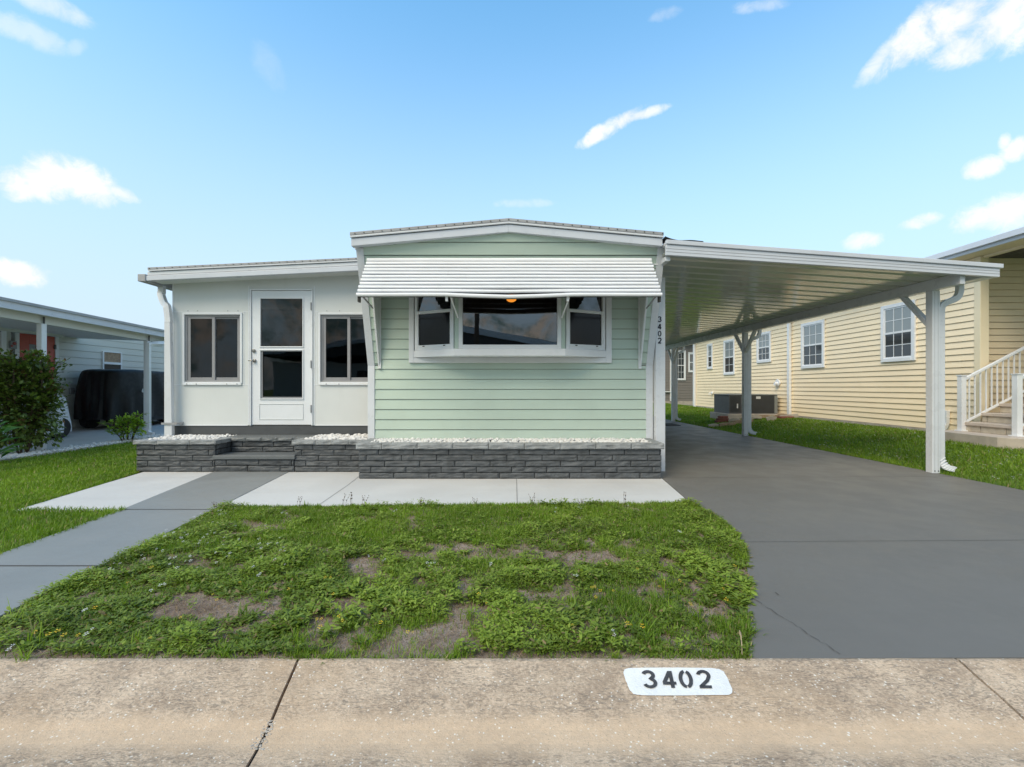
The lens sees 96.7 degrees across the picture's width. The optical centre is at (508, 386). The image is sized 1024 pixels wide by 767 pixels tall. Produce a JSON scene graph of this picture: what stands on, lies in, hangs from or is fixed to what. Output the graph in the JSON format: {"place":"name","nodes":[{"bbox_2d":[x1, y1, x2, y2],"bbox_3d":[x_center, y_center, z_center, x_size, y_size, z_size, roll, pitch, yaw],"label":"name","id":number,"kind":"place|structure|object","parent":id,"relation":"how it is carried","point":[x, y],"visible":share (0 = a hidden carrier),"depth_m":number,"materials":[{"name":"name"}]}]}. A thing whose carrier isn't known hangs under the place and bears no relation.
{"place":"outdoors","nodes":[
{"label":"outdoors","id":0,"kind":"place"},
{"bbox_2d":[0,441,140,554],"bbox_3d":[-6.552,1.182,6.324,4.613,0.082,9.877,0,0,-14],"label":"lawn grass","id":1,"kind":"structure","parent":0,"point":[94,465],"depth_m":5.58,"materials":[{"name":"green plant"}]},
{"bbox_2d":[0,421,26,457],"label":"strap leaf plant","id":2,"kind":"object","parent":1,"relation":"on","point":[5,429],"visible":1,"depth_m":7.23,"materials":[{"name":"green plant"}]},
{"bbox_2d":[0,348,72,453],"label":"hibiscus bush","id":3,"kind":"object","parent":1,"relation":"on","point":[31,415],"visible":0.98,"depth_m":8.05,"materials":[{"name":"green plant"}]},
{"bbox_2d":[102,410,150,440],"bbox_3d":[-8.276,0.871,9.924,0.799,0.708,0.832,0,0,0],"label":"shrub","id":4,"kind":"object","parent":1,"relation":"on","point":[130,420],"visible":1,"depth_m":9.81,"materials":[{"name":"green plant"}]},
{"bbox_2d":[0,421,163,454],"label":"neighbour driveway","id":5,"kind":"structure","parent":0,"point":[79,436],"depth_m":11.04,"materials":[{"name":"grey concrete"}]},
{"bbox_2d":[0,387,71,437],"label":"car","id":6,"kind":"object","parent":5,"relation":"on","point":[67,424],"visible":0.2,"depth_m":10.79,"materials":[{"name":"metal"}]},
{"bbox_2d":[0,297,163,449],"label":"neighbour house","id":7,"kind":"structure","parent":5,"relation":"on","point":[82,341],"depth_m":11.41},
{"bbox_2d":[10,341,16,348],"bbox_3d":[-12.465,-1.063,11.453,0.030,0.193,0.148,0,0,0],"label":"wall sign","id":8,"kind":"object","parent":7,"relation":"attached to","point":[13,344],"visible":1,"depth_m":11.45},
{"bbox_2d":[20,333,55,385],"bbox_3d":[-12.503,-0.248,12.070,0.075,2.255,0.940,0,0,0],"label":"door","id":9,"kind":"structure","parent":7,"relation":"in","point":[27,341],"depth_m":11.96,"materials":[{"name":"red"}]},
{"bbox_2d":[69,388,93,427],"bbox_3d":[-12.318,0.603,13.121,0.118,1.168,0.527,0,0,44],"label":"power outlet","id":10,"kind":"object","parent":7,"relation":"attached to","point":[72,391],"visible":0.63,"depth_m":12.97,"materials":[{"name":"plastic"}]},
{"bbox_2d":[102,351,121,368],"bbox_3d":[-12.467,-0.554,14.312,0.045,1.108,0.691,0,0,0],"label":"window","id":11,"kind":"structure","parent":7,"relation":"in","point":[110,360],"depth_m":14.29,"materials":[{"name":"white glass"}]},
{"bbox_2d":[73,369,163,427],"bbox_3d":[-11.711,0.338,14.680,1.591,1.724,3.976,0,0,0],"label":"covered vehicle","id":12,"kind":"object","parent":5,"relation":"on","point":[107,395],"visible":0.56,"depth_m":12.97,"materials":[{"name":"fabric"}]},
{"bbox_2d":[0,471,288,618],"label":"walkway","id":13,"kind":"structure","parent":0,"point":[97,541],"depth_m":3.71,"materials":[{"name":"paint"}]},
{"bbox_2d":[212,435,312,471],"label":"entry steps","id":14,"kind":"structure","parent":13,"relation":"on","point":[262,453],"depth_m":6.45,"materials":[{"name":"stone"}]},
{"bbox_2d":[18,471,684,511],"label":"patio","id":15,"kind":"structure","parent":0,"point":[291,488],"depth_m":5.28,"materials":[{"name":"white concrete"}]},
{"bbox_2d":[133,435,230,471],"bbox_3d":[-4.707,0.976,6.769,1.199,0.448,0.762,0,0,0],"label":"brick planter","id":16,"kind":"object","parent":15,"relation":"on","point":[177,455],"visible":0.73,"depth_m":6.43,"materials":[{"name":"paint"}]},
{"bbox_2d":[292,435,364,471],"bbox_3d":[-2.541,0.976,6.767,1.072,0.448,0.766,0,0,0],"label":"brick planter","id":17,"kind":"object","parent":15,"relation":"on","point":[335,455],"visible":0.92,"depth_m":6.43,"materials":[{"name":"paint"}]},
{"bbox_2d":[356,438,663,478],"bbox_3d":[0.019,0.967,6.227,4.052,0.466,0.646,0,0,0],"label":"brick planter","id":18,"kind":"object","parent":15,"relation":"on","point":[510,460],"visible":1,"depth_m":5.95,"materials":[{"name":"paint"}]},
{"bbox_2d":[0,502,756,662],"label":"lawn soil","id":19,"kind":"structure","parent":0,"point":[172,610],"depth_m":2.44,"materials":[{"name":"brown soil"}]},
{"bbox_2d":[5,502,679,650],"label":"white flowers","id":20,"kind":"object","parent":19,"relation":"on","point":[253,565],"visible":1,"depth_m":2.97,"materials":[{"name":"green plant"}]},
{"bbox_2d":[0,497,757,657],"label":"lawn weeds","id":21,"kind":"object","parent":19,"relation":"on","point":[559,628],"visible":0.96,"depth_m":2.67,"materials":[{"name":"green plant"}]},
{"bbox_2d":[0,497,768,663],"bbox_3d":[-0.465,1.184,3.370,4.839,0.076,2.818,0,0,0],"label":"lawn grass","id":22,"kind":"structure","parent":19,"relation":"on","point":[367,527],"depth_m":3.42,"materials":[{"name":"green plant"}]},
{"bbox_2d":[213,492,625,509],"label":"seed stems","id":23,"kind":"object","parent":19,"relation":"on","point":[420,500],"visible":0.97,"depth_m":4.56,"materials":[{"name":"green plant"}]},
{"bbox_2d":[0,0,1023,329],"label":"sky","id":24,"kind":"structure","parent":0,"point":[136,136],"materials":[{"name":"blue"}]},
{"bbox_2d":[653,423,680,425],"bbox_3d":[5.028,1.190,14.500,0.603,0.012,0.800,0,0,0],"label":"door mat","id":25,"kind":"object","parent":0,"point":[669,424],"depth_m":14.38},
{"bbox_2d":[653,417,1023,658],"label":"driveway","id":26,"kind":"structure","parent":0,"point":[851,569],"depth_m":3.40,"materials":[{"name":"paint"}]},
{"bbox_2d":[0,476,941,565],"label":"paving joint","id":27,"kind":"object","parent":26,"relation":"on","point":[706,477],"visible":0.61,"depth_m":3.52,"materials":[{"name":"grey concrete"}]},
{"bbox_2d":[753,592,839,653],"bbox_3d":[1.467,1.196,2.349,0.182,0.001,0.618,0,0,0],"label":"hairline crack","id":28,"kind":"object","parent":26,"relation":"on","point":[792,622],"visible":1,"depth_m":2.32,"materials":[{"name":"black concrete"}]},
{"bbox_2d":[654,236,1003,472],"bbox_3d":[4.192,-0.374,11.822,4.347,3.149,11.945,0,0,0],"label":"carport","id":29,"kind":"object","parent":26,"relation":"on","point":[711,291],"visible":0.87,"depth_m":6.53,"materials":[{"name":"white metal"}]},
{"bbox_2d":[653,403,1023,489],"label":"side lawn bank","id":30,"kind":"structure","parent":0,"point":[873,453],"depth_m":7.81,"materials":[{"name":"green plant"}]},
{"bbox_2d":[719,422,734,426],"bbox_3d":[6.577,1.138,13.717,0.522,0.147,0.050,0,0,-9],"label":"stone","id":31,"kind":"object","parent":30,"relation":"on","point":[726,423],"visible":0.65,"depth_m":13.69,"materials":[{"name":"stone"}]},
{"bbox_2d":[732,420,752,423],"bbox_3d":[7.141,1.072,13.892,0.598,0.159,0.050,0,0,8],"label":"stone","id":32,"kind":"object","parent":30,"relation":"on","point":[738,421],"visible":0.4,"depth_m":13.89,"materials":[{"name":"stone"}]},
{"bbox_2d":[710,394,777,418],"bbox_3d":[8.034,0.670,15.525,1.753,0.860,1.350,0,0,0],"label":"air conditioner","id":33,"kind":"object","parent":30,"relation":"on","point":[729,406],"visible":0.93,"depth_m":14.99,"materials":[{"name":"metal"}]},
{"bbox_2d":[751,416,761,419],"bbox_3d":[7.715,0.976,14.272,0.402,0.149,0.050,0,0,13],"label":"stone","id":34,"kind":"object","parent":30,"relation":"on","point":[754,417],"visible":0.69,"depth_m":14.24,"materials":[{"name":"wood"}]},
{"bbox_2d":[766,416,776,420],"bbox_3d":[7.941,0.965,13.776,0.298,0.166,0.050,0,0,8],"label":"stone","id":35,"kind":"object","parent":30,"relation":"on","point":[771,417],"visible":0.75,"depth_m":13.75,"materials":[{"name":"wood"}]},
{"bbox_2d":[777,416,793,418],"bbox_3d":[8.514,0.934,13.990,0.420,0.067,0.180,0,0,0],"label":"loose brick","id":36,"kind":"object","parent":30,"relation":"on","point":[784,417],"visible":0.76,"depth_m":13.91,"materials":[{"name":"brown brick"}]},
{"bbox_2d":[780,414,798,417],"bbox_3d":[8.646,0.912,14.037,0.515,0.181,0.050,0,0,15],"label":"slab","id":37,"kind":"object","parent":30,"relation":"on","point":[795,415],"visible":0.61,"depth_m":13.98,"materials":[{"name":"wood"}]},
{"bbox_2d":[739,420,1016,478],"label":"white flowers","id":38,"kind":"object","parent":30,"relation":"on","point":[903,438],"visible":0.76,"depth_m":8.56,"materials":[{"name":"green plant"}]},
{"bbox_2d":[945,346,1023,448],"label":"block steps","id":39,"kind":"structure","parent":30,"relation":"on","point":[1004,427],"depth_m":8.26,"materials":[{"name":"concrete"}]},
{"label":"ground","id":40,"kind":"structure","parent":0,"visible":0},
{"bbox_2d":[1,441,131,460],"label":"edging kerb","id":41,"kind":"structure","parent":40,"relation":"on","point":[62,451],"depth_m":8.22,"materials":[{"name":"grey concrete"}]},
{"bbox_2d":[0,434,163,460],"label":"border stones","id":42,"kind":"object","parent":41,"relation":"on","point":[59,449],"visible":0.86,"depth_m":8.65,"materials":[{"name":"white stone"}]},
{"bbox_2d":[138,218,664,439],"bbox_3d":[-1.745,-0.528,11.564,7.640,3.355,11.272,0,0,0],"label":"mobile home","id":43,"kind":"object","parent":40,"relation":"on","point":[304,347],"visible":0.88,"depth_m":6.57,"materials":[{"name":"green"}]},
{"bbox_2d":[182,313,241,384],"bbox_3d":[-4.664,-0.600,7.186,0.937,1.139,0.088,0,0,0],"label":"window","id":44,"kind":"structure","parent":43,"relation":"in","point":[211,342],"depth_m":7.20,"materials":[{"name":"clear glass"}]},
{"bbox_2d":[248,291,311,424],"bbox_3d":[-3.585,-0.462,7.161,0.979,2.110,0.103,0,0,0],"label":"door","id":45,"kind":"structure","parent":43,"relation":"in","point":[281,360],"depth_m":7.17,"materials":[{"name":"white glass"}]},
{"bbox_2d":[318,313,367,384],"bbox_3d":[-2.526,-0.600,7.186,0.937,1.139,0.088,0,0,0],"label":"window","id":46,"kind":"structure","parent":43,"relation":"in","point":[342,355],"depth_m":7.20,"materials":[{"name":"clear glass"}]},
{"bbox_2d":[356,258,661,317],"bbox_3d":[0.058,-1.324,5.927,3.885,0.783,0.629,0,0,0],"label":"awning","id":47,"kind":"object","parent":43,"relation":"attached to","point":[525,278],"depth_m":5.82,"materials":[{"name":"white metal"}]},
{"bbox_2d":[409,294,611,362],"bbox_3d":[0.021,-0.932,6.428,2.913,1.170,0.485,0,0,0],"label":"bay window","id":48,"kind":"structure","parent":43,"relation":"in","point":[485,330],"depth_m":6.26,"materials":[{"name":"white"}]},
{"bbox_2d":[0,658,1023,766],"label":"curb","id":49,"kind":"structure","parent":40,"relation":"on","point":[493,712],"depth_m":1.73,"materials":[{"name":"concrete"}]},
{"bbox_2d":[248,716,274,766],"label":"curb joint soil","id":50,"kind":"structure","parent":49,"relation":"in","point":[259,747],"depth_m":1.58,"materials":[{"name":"black soil"}]},
{"bbox_2d":[249,720,275,749],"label":"curb crumbs","id":51,"kind":"object","parent":49,"relation":"on","point":[266,731],"visible":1,"depth_m":1.63,"materials":[{"name":"concrete"}]},
{"bbox_2d":[623,667,731,694],"bbox_3d":[0.696,1.211,1.875,0.428,0.022,0.144,0,0,0],"label":"curb number sign","id":52,"kind":"object","parent":49,"relation":"on","point":[676,681],"visible":1,"depth_m":1.87,"materials":[{"name":"white paint"}]},
{"bbox_2d":[653,345,692,405],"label":"taupe house","id":53,"kind":"structure","parent":40,"relation":"on","point":[685,377],"depth_m":27.48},
{"bbox_2d":[675,350,685,379],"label":"window","id":54,"kind":"structure","parent":53,"relation":"in","point":[681,357],"depth_m":27.47,"materials":[{"name":"grey plastic"}]},
{"bbox_2d":[688,352,692,371],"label":"window","id":55,"kind":"structure","parent":53,"relation":"in","point":[690,354],"depth_m":27.45,"materials":[{"name":"grey plastic"}]},
{"bbox_2d":[693,227,1023,430],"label":"cream house","id":56,"kind":"structure","parent":40,"relation":"on","point":[866,365],"depth_m":10.86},
{"bbox_2d":[707,343,712,368],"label":"window","id":57,"kind":"structure","parent":56,"relation":"in","point":[709,346],"depth_m":20.25,"materials":[{"name":"grey plastic"}]},
{"bbox_2d":[723,338,734,374],"bbox_3d":[8.968,-1.215,18.532,0.050,1.430,0.912,0,0,0],"label":"window","id":58,"kind":"structure","parent":56,"relation":"in","point":[728,345],"depth_m":18.51,"materials":[{"name":"grey plastic"}]},
{"bbox_2d":[756,331,771,362],"bbox_3d":[8.968,-1.395,16.010,0.050,1.070,0.881,0,0,0],"label":"window","id":59,"kind":"structure","parent":56,"relation":"in","point":[763,343],"depth_m":15.98,"materials":[{"name":"grey plastic"}]},
{"bbox_2d":[801,319,824,368],"bbox_3d":[8.968,-1.245,13.441,0.050,1.370,1.018,0,0,0],"label":"window","id":60,"kind":"structure","parent":56,"relation":"in","point":[812,333],"depth_m":13.41,"materials":[{"name":"grey"}]},
{"bbox_2d":[881,299,915,362],"bbox_3d":[8.968,-1.262,10.497,0.050,1.345,0.921,0,0,0],"label":"window","id":61,"kind":"structure","parent":56,"relation":"in","point":[898,322],"depth_m":10.48,"materials":[{"name":"grey"}]},
{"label":"planter fill","id":62,"kind":"structure","parent":0,"visible":0},
{"bbox_2d":[371,437,647,442],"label":"white pebbles","id":63,"kind":"object","parent":62,"relation":"on","point":[560,439],"visible":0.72,"depth_m":6.26,"materials":[{"name":"white gravel"}]},
{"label":"planter fill","id":64,"kind":"structure","parent":0,"visible":0},
{"bbox_2d":[148,434,233,439],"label":"white pebbles","id":65,"kind":"object","parent":64,"relation":"on","point":[189,437],"visible":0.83,"depth_m":6.72,"materials":[{"name":"white gravel"}]},
{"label":"planter fill","id":66,"kind":"structure","parent":0,"visible":0},
{"bbox_2d":[304,433,367,439],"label":"white pebbles","id":67,"kind":"object","parent":66,"relation":"on","point":[338,436],"visible":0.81,"depth_m":6.70,"materials":[{"name":"white gravel"}]}
]}

